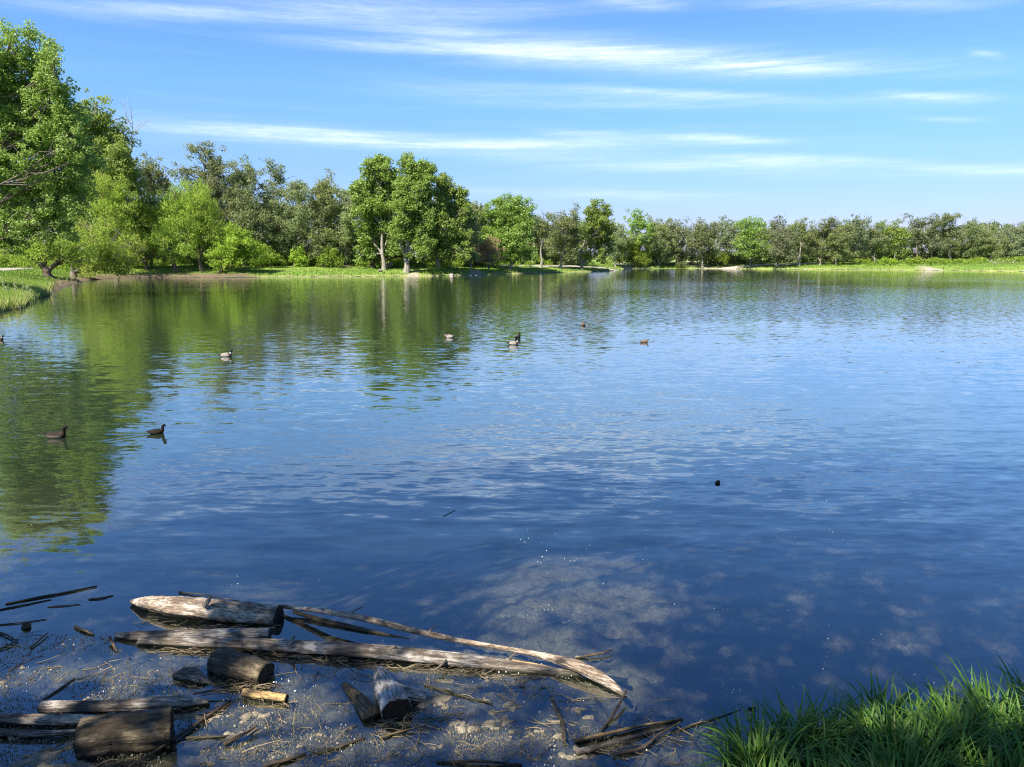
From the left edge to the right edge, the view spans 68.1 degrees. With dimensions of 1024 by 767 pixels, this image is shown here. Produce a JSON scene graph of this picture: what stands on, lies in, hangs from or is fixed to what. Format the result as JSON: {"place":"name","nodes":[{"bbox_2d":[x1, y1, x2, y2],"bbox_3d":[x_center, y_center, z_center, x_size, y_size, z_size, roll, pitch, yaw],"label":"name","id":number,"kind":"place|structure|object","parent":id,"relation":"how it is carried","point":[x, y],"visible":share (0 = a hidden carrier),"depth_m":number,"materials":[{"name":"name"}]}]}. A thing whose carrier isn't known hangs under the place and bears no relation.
{"place":"outdoors","nodes":[
{"label":"outdoors","id":0,"kind":"place"},
{"bbox_2d":[0,261,995,270],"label":"path","id":1,"kind":"structure","parent":0,"point":[732,267],"depth_m":219.87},
{"bbox_2d":[0,257,1023,766],"bbox_3d":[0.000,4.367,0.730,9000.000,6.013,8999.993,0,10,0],"label":"ground","id":2,"kind":"structure","parent":0,"point":[782,553],"depth_m":9.53,"materials":[{"name":"brown soil"}]},
{"bbox_2d":[0,276,49,311],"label":"tall bank grass","id":3,"kind":"structure","parent":2,"relation":"on","point":[18,299],"depth_m":60.13,"materials":[{"name":"green plant"}]},
{"bbox_2d":[0,713,97,725],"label":"driftwood log","id":4,"kind":"object","parent":2,"relation":"on","point":[53,719],"visible":0.86,"depth_m":5.88,"materials":[{"name":"grey wood"}]},
{"bbox_2d":[0,225,98,277],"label":"willow tree","id":5,"kind":"object","parent":2,"relation":"on","point":[35,256],"visible":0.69,"depth_m":102.26,"materials":[{"name":"green plant"}]},
{"bbox_2d":[0,17,109,256],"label":"cottonwood tree","id":6,"kind":"object","parent":2,"relation":"on","point":[35,191],"visible":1,"depth_m":62.01,"materials":[{"name":"green plant"}]},
{"bbox_2d":[47,88,149,255],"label":"cottonwood tree","id":7,"kind":"object","parent":2,"relation":"on","point":[117,151],"visible":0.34,"depth_m":128.29,"materials":[{"name":"green plant"}]},
{"bbox_2d":[61,213,147,279],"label":"willow tree","id":8,"kind":"object","parent":2,"relation":"on","point":[122,265],"visible":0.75,"depth_m":114.83,"materials":[{"name":"green plant"}]},
{"bbox_2d":[79,169,152,273],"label":"willow tree","id":9,"kind":"object","parent":2,"relation":"on","point":[107,207],"visible":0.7,"depth_m":125.93,"materials":[{"name":"green plant"}]},
{"bbox_2d":[36,695,209,713],"bbox_3d":[-3.119,2.578,6.078,1.335,0.114,0.140,-1,10,-4],"label":"driftwood log","id":10,"kind":"object","parent":2,"relation":"on","point":[97,706],"visible":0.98,"depth_m":6.03,"materials":[{"name":"grey wood"}]},
{"bbox_2d":[73,706,173,762],"bbox_3d":[-2.871,2.612,5.656,0.653,0.322,0.325,-2,10,-14],"label":"driftwood log","id":11,"kind":"object","parent":2,"relation":"on","point":[128,733],"visible":0.98,"depth_m":5.54,"materials":[{"name":"brown wood"}]},
{"bbox_2d":[112,101,149,254],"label":"dead tree","id":12,"kind":"object","parent":2,"relation":"on","point":[131,144],"visible":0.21,"depth_m":132.97,"materials":[{"name":"plant"}]},
{"bbox_2d":[103,185,174,269],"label":"willow tree","id":13,"kind":"object","parent":2,"relation":"on","point":[147,214],"visible":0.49,"depth_m":134.38,"materials":[{"name":"green plant"}]},
{"bbox_2d":[134,152,182,266],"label":"olive tree","id":14,"kind":"object","parent":2,"relation":"on","point":[160,180],"visible":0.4,"depth_m":140.44,"materials":[{"name":"green plant"}]},
{"bbox_2d":[143,178,210,272],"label":"willow tree","id":15,"kind":"object","parent":2,"relation":"on","point":[169,227],"visible":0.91,"depth_m":132.05,"materials":[{"name":"green plant"}]},
{"bbox_2d":[165,176,228,271],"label":"willow tree","id":16,"kind":"object","parent":2,"relation":"on","point":[212,229],"visible":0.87,"depth_m":133.26,"materials":[{"name":"green plant"}]},
{"bbox_2d":[167,140,236,266],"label":"olive tree","id":17,"kind":"object","parent":2,"relation":"on","point":[214,168],"visible":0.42,"depth_m":144.22,"materials":[{"name":"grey plant"}]},
{"bbox_2d":[203,221,274,272],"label":"willow tree","id":18,"kind":"object","parent":2,"relation":"on","point":[237,247],"visible":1,"depth_m":133.05,"materials":[{"name":"green plant"}]},
{"bbox_2d":[206,646,274,685],"bbox_3d":[-2.370,2.482,6.635,0.575,0.241,0.304,4,10,24],"label":"driftwood log","id":19,"kind":"object","parent":2,"relation":"on","point":[226,663],"visible":0.93,"depth_m":6.54,"materials":[{"name":"brown wood"}]},
{"bbox_2d":[215,154,272,265],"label":"olive tree","id":20,"kind":"object","parent":2,"relation":"on","point":[243,218],"visible":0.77,"depth_m":144.15,"materials":[{"name":"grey plant"}]},
{"bbox_2d":[253,245,286,266],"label":"shrub","id":21,"kind":"object","parent":2,"relation":"on","point":[272,260],"visible":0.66,"depth_m":142.58,"materials":[{"name":"green plant"}]},
{"bbox_2d":[249,156,295,265],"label":"olive tree","id":22,"kind":"object","parent":2,"relation":"on","point":[274,227],"visible":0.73,"depth_m":146.80,"materials":[{"name":"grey plant"}]},
{"bbox_2d":[267,178,315,265],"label":"olive tree","id":23,"kind":"object","parent":2,"relation":"on","point":[297,195],"visible":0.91,"depth_m":146.17,"materials":[{"name":"green plant"}]},
{"bbox_2d":[288,246,308,266],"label":"shrub","id":24,"kind":"object","parent":2,"relation":"on","point":[299,257],"visible":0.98,"depth_m":146.06,"materials":[{"name":"green plant"}]},
{"bbox_2d":[293,168,341,266],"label":"olive tree","id":25,"kind":"object","parent":2,"relation":"on","point":[326,216],"visible":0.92,"depth_m":147.35,"materials":[{"name":"green plant"}]},
{"bbox_2d":[315,246,343,267],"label":"shrub","id":26,"kind":"object","parent":2,"relation":"on","point":[325,257],"visible":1,"depth_m":145.75,"materials":[{"name":"green plant"}]},
{"bbox_2d":[319,190,363,265],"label":"olive tree","id":27,"kind":"object","parent":2,"relation":"on","point":[345,224],"visible":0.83,"depth_m":148.43,"materials":[{"name":"green plant"}]},
{"bbox_2d":[340,682,380,723],"bbox_3d":[-1.265,2.619,6.223,0.157,0.164,0.594,-6,7,-33],"label":"driftwood log","id":28,"kind":"object","parent":2,"relation":"on","point":[366,709],"visible":0.94,"depth_m":6.09,"materials":[{"name":"brown wood"}]},
{"bbox_2d":[346,153,401,269],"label":"poplar tree","id":29,"kind":"object","parent":2,"relation":"on","point":[375,188],"visible":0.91,"depth_m":142.79,"materials":[{"name":"green plant"}]},
{"bbox_2d":[136,635,627,683],"bbox_3d":[-1.260,2.448,6.811,4.579,0.203,0.297,2,10,7],"label":"driftwood log","id":30,"kind":"object","parent":2,"relation":"on","point":[378,652],"visible":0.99,"depth_m":6.85,"materials":[{"name":"wood"}]},
{"bbox_2d":[388,258,403,267],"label":"shrub","id":31,"kind":"object","parent":2,"relation":"on","point":[397,264],"visible":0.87,"depth_m":149.41,"materials":[{"name":"green plant"}]},
{"bbox_2d":[373,666,425,723],"bbox_3d":[-0.959,2.548,6.319,0.409,0.252,0.713,-4,7,-21],"label":"tree stump","id":32,"kind":"object","parent":2,"relation":"on","point":[395,699],"visible":0.99,"depth_m":6.08,"materials":[{"name":"grey wood"}]},
{"bbox_2d":[387,150,438,272],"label":"poplar tree","id":33,"kind":"object","parent":2,"relation":"on","point":[418,177],"visible":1,"depth_m":139.36,"materials":[{"name":"green plant"}]},
{"bbox_2d":[427,171,475,268],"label":"poplar tree","id":34,"kind":"object","parent":2,"relation":"on","point":[450,216],"visible":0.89,"depth_m":143.44,"materials":[{"name":"green plant"}]},
{"bbox_2d":[461,209,484,271],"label":"poplar tree","id":35,"kind":"object","parent":2,"relation":"on","point":[472,225],"visible":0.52,"depth_m":149.28,"materials":[{"name":"green plant"}]},
{"bbox_2d":[474,235,504,268],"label":"tree","id":36,"kind":"object","parent":2,"relation":"on","point":[483,252],"visible":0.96,"depth_m":154.23,"materials":[{"name":"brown plant"}]},
{"bbox_2d":[474,191,539,270],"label":"poplar tree","id":37,"kind":"object","parent":2,"relation":"on","point":[509,225],"visible":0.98,"depth_m":158.32,"materials":[{"name":"green plant"}]},
{"bbox_2d":[0,185,1023,267],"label":"background woodland","id":38,"kind":"object","parent":2,"relation":"on","point":[736,259],"visible":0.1,"depth_m":202.08,"materials":[{"name":"green plant"}]},
{"bbox_2d":[0,261,1023,294],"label":"bank grass","id":39,"kind":"structure","parent":2,"relation":"on","point":[28,275],"depth_m":145.25,"materials":[{"name":"green plant"}]},
{"bbox_2d":[0,251,1023,270],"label":"undergrowth","id":40,"kind":"object","parent":2,"relation":"on","point":[424,262],"visible":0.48,"depth_m":154.43,"materials":[{"name":"green plant"}]},
{"bbox_2d":[516,221,545,262],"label":"woodland tree","id":41,"kind":"object","parent":2,"relation":"on","point":[536,244],"visible":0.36,"depth_m":185.52,"materials":[{"name":"green plant"}]},
{"bbox_2d":[533,208,556,267],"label":"snag tree","id":42,"kind":"object","parent":2,"relation":"on","point":[544,226],"visible":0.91,"depth_m":171.44,"materials":[{"name":"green plant"}]},
{"bbox_2d":[543,688,566,741],"bbox_3d":[0.355,2.638,6.051,0.072,0.050,0.764,-1,6,-8],"label":"driftwood stick","id":43,"kind":"object","parent":2,"relation":"on","point":[556,709],"visible":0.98,"depth_m":6.02,"materials":[{"name":"brown wood"}]},
{"bbox_2d":[539,202,583,267],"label":"poplar tree","id":44,"kind":"object","parent":2,"relation":"on","point":[568,231],"visible":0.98,"depth_m":175.69,"materials":[{"name":"green plant"}]},
{"bbox_2d":[575,198,619,268],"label":"poplar tree","id":45,"kind":"object","parent":2,"relation":"on","point":[600,223],"visible":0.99,"depth_m":179.34,"materials":[{"name":"green plant"}]},
{"bbox_2d":[606,224,634,266],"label":"woodland tree","id":46,"kind":"object","parent":2,"relation":"on","point":[618,243],"visible":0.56,"depth_m":216.01,"materials":[{"name":"green plant"}]},
{"bbox_2d":[605,232,651,266],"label":"willow bush","id":47,"kind":"object","parent":2,"relation":"on","point":[634,250],"visible":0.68,"depth_m":223.52,"materials":[{"name":"green plant"}]},
{"bbox_2d":[622,208,657,266],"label":"woodland tree","id":48,"kind":"object","parent":2,"relation":"on","point":[639,223],"visible":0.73,"depth_m":222.46,"materials":[{"name":"green plant"}]},
{"bbox_2d":[642,214,679,266],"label":"woodland tree","id":49,"kind":"object","parent":2,"relation":"on","point":[660,230],"visible":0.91,"depth_m":225.10,"materials":[{"name":"green plant"}]},
{"bbox_2d":[656,216,704,262],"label":"woodland tree","id":50,"kind":"object","parent":2,"relation":"on","point":[680,238],"visible":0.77,"depth_m":226.40,"materials":[{"name":"green plant"}]},
{"bbox_2d":[683,216,721,266],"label":"woodland tree","id":51,"kind":"object","parent":2,"relation":"on","point":[704,236],"visible":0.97,"depth_m":223.26,"materials":[{"name":"green plant"}]},
{"bbox_2d":[706,248,729,267],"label":"shrub","id":52,"kind":"object","parent":2,"relation":"on","point":[723,257],"visible":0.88,"depth_m":224.25,"materials":[{"name":"green plant"}]},
{"bbox_2d":[701,215,744,266],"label":"woodland tree","id":53,"kind":"object","parent":2,"relation":"on","point":[727,238],"visible":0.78,"depth_m":222.22,"materials":[{"name":"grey plant"}]},
{"bbox_2d":[732,215,780,266],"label":"woodland tree","id":54,"kind":"object","parent":2,"relation":"on","point":[749,235],"visible":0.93,"depth_m":216.32,"materials":[{"name":"green plant"}]},
{"bbox_2d":[758,214,802,266],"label":"woodland tree","id":55,"kind":"object","parent":2,"relation":"on","point":[778,241],"visible":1,"depth_m":213.02,"materials":[{"name":"green plant"}]},
{"bbox_2d":[781,217,820,265],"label":"woodland tree","id":56,"kind":"object","parent":2,"relation":"on","point":[803,226],"visible":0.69,"depth_m":217.04,"materials":[{"name":"green plant"}]},
{"bbox_2d":[801,216,837,264],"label":"woodland tree","id":57,"kind":"object","parent":2,"relation":"on","point":[823,233],"visible":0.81,"depth_m":216.82,"materials":[{"name":"green plant"}]},
{"bbox_2d":[817,217,860,265],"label":"woodland tree","id":58,"kind":"object","parent":2,"relation":"on","point":[835,240],"visible":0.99,"depth_m":213.97,"materials":[{"name":"green plant"}]},
{"bbox_2d":[842,212,872,263],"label":"woodland tree","id":59,"kind":"object","parent":2,"relation":"on","point":[855,226],"visible":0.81,"depth_m":214.00,"materials":[{"name":"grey plant"}]},
{"bbox_2d":[854,222,895,261],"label":"woodland tree","id":60,"kind":"object","parent":2,"relation":"on","point":[875,240],"visible":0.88,"depth_m":217.38,"materials":[{"name":"green plant"}]},
{"bbox_2d":[880,256,898,264],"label":"shrub","id":61,"kind":"object","parent":2,"relation":"on","point":[887,260],"visible":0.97,"depth_m":210.46,"materials":[{"name":"green plant"}]},
{"bbox_2d":[871,217,914,259],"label":"woodland tree","id":62,"kind":"object","parent":2,"relation":"on","point":[896,240],"visible":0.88,"depth_m":218.54,"materials":[{"name":"green plant"}]},
{"bbox_2d":[901,213,930,256],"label":"woodland tree","id":63,"kind":"object","parent":2,"relation":"on","point":[915,230],"visible":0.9,"depth_m":220.07,"materials":[{"name":"green plant"}]},
{"bbox_2d":[917,213,949,256],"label":"woodland tree","id":64,"kind":"object","parent":2,"relation":"on","point":[934,225],"visible":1,"depth_m":218.17,"materials":[{"name":"green plant"}]},
{"bbox_2d":[932,211,966,258],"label":"woodland tree","id":65,"kind":"object","parent":2,"relation":"on","point":[946,233],"visible":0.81,"depth_m":219.54,"materials":[{"name":"green plant"}]},
{"bbox_2d":[952,217,996,259],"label":"woodland tree","id":66,"kind":"object","parent":2,"relation":"on","point":[971,244],"visible":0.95,"depth_m":220.35,"materials":[{"name":"green plant"}]},
{"bbox_2d":[969,223,1015,260],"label":"woodland tree","id":67,"kind":"object","parent":2,"relation":"on","point":[994,251],"visible":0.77,"depth_m":219.93,"materials":[{"name":"green plant"}]},
{"bbox_2d":[993,223,1023,257],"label":"woodland tree","id":68,"kind":"object","parent":2,"relation":"on","point":[1018,241],"visible":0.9,"depth_m":220.56,"materials":[{"name":"green plant"}]},
{"bbox_2d":[1007,221,1023,256],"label":"woodland tree","id":69,"kind":"object","parent":2,"relation":"on","point":[1022,228],"visible":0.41,"depth_m":222.40,"materials":[{"name":"green plant"}]},
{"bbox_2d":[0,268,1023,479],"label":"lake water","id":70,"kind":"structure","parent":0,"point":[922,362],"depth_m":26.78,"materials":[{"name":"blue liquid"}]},
{"bbox_2d":[0,599,50,609],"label":"driftwood stick","id":71,"kind":"object","parent":70,"relation":"on","point":[23,605],"visible":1,"depth_m":7.90,"materials":[{"name":"brown wood"}]},
{"bbox_2d":[21,621,31,631],"bbox_3d":[-4.777,2.390,7.445,0.091,0.097,0.095,-8,12,-38],"label":"wood stub","id":72,"kind":"object","parent":70,"relation":"on","point":[26,626],"visible":1,"depth_m":7.42,"materials":[{"name":"brown wood"}]},
{"bbox_2d":[0,729,75,736],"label":"driftwood branch","id":73,"kind":"object","parent":70,"relation":"on","point":[27,733],"visible":0.9,"depth_m":5.73,"materials":[{"name":"grey wood"}]},
{"bbox_2d":[5,585,96,604],"bbox_3d":[-4.944,2.272,8.146,0.845,0.026,0.038,-6,11,-31],"label":"driftwood stick","id":74,"kind":"object","parent":70,"relation":"on","point":[27,599],"visible":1,"depth_m":8.11,"materials":[{"name":"brown wood"}]},
{"bbox_2d":[43,426,69,438],"bbox_3d":[-9.156,0.992,15.217,0.528,0.288,0.198,0,10,-3],"label":"duck","id":75,"kind":"object","parent":70,"relation":"on","point":[56,434],"visible":1,"depth_m":15.17},
{"bbox_2d":[42,678,75,699],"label":"driftwood stick","id":76,"kind":"object","parent":70,"relation":"on","point":[54,692],"visible":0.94,"depth_m":6.35,"materials":[{"name":"brown wood"}]},
{"bbox_2d":[146,424,165,433],"bbox_3d":[-7.309,0.954,15.577,0.405,0.221,0.152,-3,10,-20],"label":"duck","id":77,"kind":"object","parent":70,"relation":"on","point":[157,431],"visible":1,"depth_m":15.54},
{"bbox_2d":[129,699,231,766],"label":"driftwood stick","id":78,"kind":"object","parent":70,"relation":"on","point":[195,724],"visible":1,"depth_m":5.79,"materials":[{"name":"brown wood"}]},
{"bbox_2d":[172,666,212,683],"bbox_3d":[-2.740,2.520,6.522,0.388,0.117,0.133,3,10,17],"label":"driftwood piece","id":79,"kind":"object","parent":70,"relation":"on","point":[193,674],"visible":1,"depth_m":6.50,"materials":[{"name":"wood"}]},
{"bbox_2d":[114,627,272,639],"bbox_3d":[-3.049,2.398,7.235,1.491,0.102,0.147,-1,10,0],"label":"driftwood log","id":80,"kind":"object","parent":70,"relation":"on","point":[265,632],"visible":0.8,"depth_m":7.19,"materials":[{"name":"grey wood"}]},
{"bbox_2d":[182,735,228,739],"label":"driftwood stick","id":81,"kind":"object","parent":70,"relation":"on","point":[200,737],"visible":1,"depth_m":5.73,"materials":[{"name":"brown wood"}]},
{"bbox_2d":[129,595,283,629],"bbox_3d":[-3.175,2.261,7.687,1.698,0.380,0.301,1,10,8],"label":"driftwood log","id":82,"kind":"object","parent":70,"relation":"on","point":[233,613],"visible":1,"depth_m":7.57,"materials":[{"name":"grey wood"}]},
{"bbox_2d":[178,591,239,601],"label":"driftwood stick","id":83,"kind":"object","parent":70,"relation":"on","point":[207,595],"visible":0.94,"depth_m":8.11,"materials":[{"name":"brown wood"}]},
{"bbox_2d":[193,688,243,694],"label":"driftwood stick","id":84,"kind":"object","parent":70,"relation":"on","point":[207,691],"visible":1,"depth_m":6.27,"materials":[{"name":"brown wood"}]},
{"bbox_2d":[223,725,256,745],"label":"driftwood stick","id":85,"kind":"object","parent":70,"relation":"on","point":[229,741],"visible":1,"depth_m":5.68,"materials":[{"name":"brown wood"}]},
{"bbox_2d":[241,688,288,702],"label":"driftwood stick","id":86,"kind":"object","parent":70,"relation":"on","point":[248,693],"visible":1,"depth_m":6.21,"materials":[{"name":"yellow wood"}]},
{"bbox_2d":[262,753,305,766],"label":"driftwood stick","id":87,"kind":"object","parent":70,"relation":"on","point":[279,761],"visible":1,"depth_m":5.45,"materials":[{"name":"brown wood"}]},
{"bbox_2d":[0,631,642,766],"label":"algae scum","id":88,"kind":"object","parent":70,"relation":"on","point":[208,750],"visible":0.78,"depth_m":5.87,"materials":[{"name":"brown plant"}]},
{"bbox_2d":[315,737,364,755],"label":"driftwood stick","id":89,"kind":"object","parent":70,"relation":"on","point":[323,751],"visible":1,"depth_m":5.61,"materials":[{"name":"brown wood"}]},
{"bbox_2d":[292,610,409,640],"bbox_3d":[-1.605,2.395,7.452,1.331,0.066,0.065,6,11,20],"label":"driftwood branch","id":90,"kind":"object","parent":70,"relation":"on","point":[347,626],"visible":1,"depth_m":7.43,"materials":[{"name":"brown wood"}]},
{"bbox_2d":[0,619,720,766],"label":"reed litter","id":91,"kind":"object","parent":70,"relation":"on","point":[391,720],"visible":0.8,"depth_m":6.05,"materials":[{"name":"plant"}]},
{"bbox_2d":[379,727,417,738],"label":"driftwood stick","id":92,"kind":"object","parent":70,"relation":"on","point":[390,734],"visible":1,"depth_m":5.77,"materials":[{"name":"brown wood"}]},
{"bbox_2d":[279,604,626,698],"bbox_3d":[-0.827,2.332,7.151,3.996,0.257,0.280,5,11,24],"label":"driftwood branch","id":93,"kind":"object","parent":70,"relation":"on","point":[594,674],"visible":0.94,"depth_m":6.93,"materials":[{"name":"grey wood"}]},
{"bbox_2d":[424,684,492,703],"bbox_3d":[-0.453,2.585,6.297,0.645,0.018,0.026,5,11,25],"label":"driftwood stick","id":94,"kind":"object","parent":70,"relation":"on","point":[437,688],"visible":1,"depth_m":6.31,"materials":[{"name":"brown wood"}]},
{"bbox_2d":[0,492,950,766],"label":"seed fluff","id":95,"kind":"object","parent":70,"relation":"on","point":[498,672],"visible":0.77,"depth_m":6.62,"materials":[{"name":"white plant"}]},
{"bbox_2d":[436,759,521,765],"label":"driftwood stick","id":96,"kind":"object","parent":70,"relation":"on","point":[473,761],"visible":1,"depth_m":5.44,"materials":[{"name":"brown wood"}]},
{"bbox_2d":[477,686,523,689],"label":"driftwood stick","id":97,"kind":"object","parent":70,"relation":"on","point":[496,688],"visible":0.98,"depth_m":6.42,"materials":[{"name":"brown wood"}]},
{"bbox_2d":[574,649,611,659],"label":"driftwood stick","id":98,"kind":"object","parent":70,"relation":"on","point":[587,655],"visible":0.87,"depth_m":6.89,"materials":[{"name":"brown wood"}]},
{"bbox_2d":[600,690,626,731],"bbox_3d":[0.818,2.599,6.024,0.036,0.029,0.502,5,20,30],"label":"driftwood stick","id":99,"kind":"object","parent":70,"relation":"on","point":[612,715],"visible":1,"depth_m":5.98,"materials":[{"name":"brown wood"}]},
{"bbox_2d":[574,725,672,755],"bbox_3d":[0.857,2.682,5.705,0.857,0.046,0.059,-2,10,-24],"label":"driftwood stick","id":100,"kind":"object","parent":70,"relation":"on","point":[588,749],"visible":0.94,"depth_m":5.63,"materials":[{"name":"brown wood"}]},
{"bbox_2d":[574,718,682,742],"bbox_3d":[0.903,2.652,5.816,0.919,0.038,0.044,-2,10,-18],"label":"driftwood stick","id":101,"kind":"object","parent":70,"relation":"on","point":[593,736],"visible":1,"depth_m":5.78,"materials":[{"name":"brown wood"}]},
{"bbox_2d":[613,721,680,756],"bbox_3d":[1.047,2.677,5.688,0.700,0.030,0.085,-8,12,-34],"label":"driftwood stick","id":102,"kind":"object","parent":70,"relation":"on","point":[648,743],"visible":1,"depth_m":5.61,"materials":[{"name":"brown wood"}]},
{"bbox_2d":[671,710,740,734],"bbox_3d":[1.529,2.650,5.942,0.687,0.020,0.026,-5,11,-26],"label":"driftwood stick","id":103,"kind":"object","parent":70,"relation":"on","point":[693,725],"visible":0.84,"depth_m":5.91,"materials":[{"name":"brown wood"}]},
{"bbox_2d":[0,0,1023,256],"label":"sky","id":104,"kind":"structure","parent":0,"point":[816,110],"materials":[{"name":"blue"}]},
{"bbox_2d":[648,652,1023,766],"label":"sedge grass","id":105,"kind":"structure","parent":0,"point":[973,729],"depth_m":5.06,"materials":[{"name":"green plant"}]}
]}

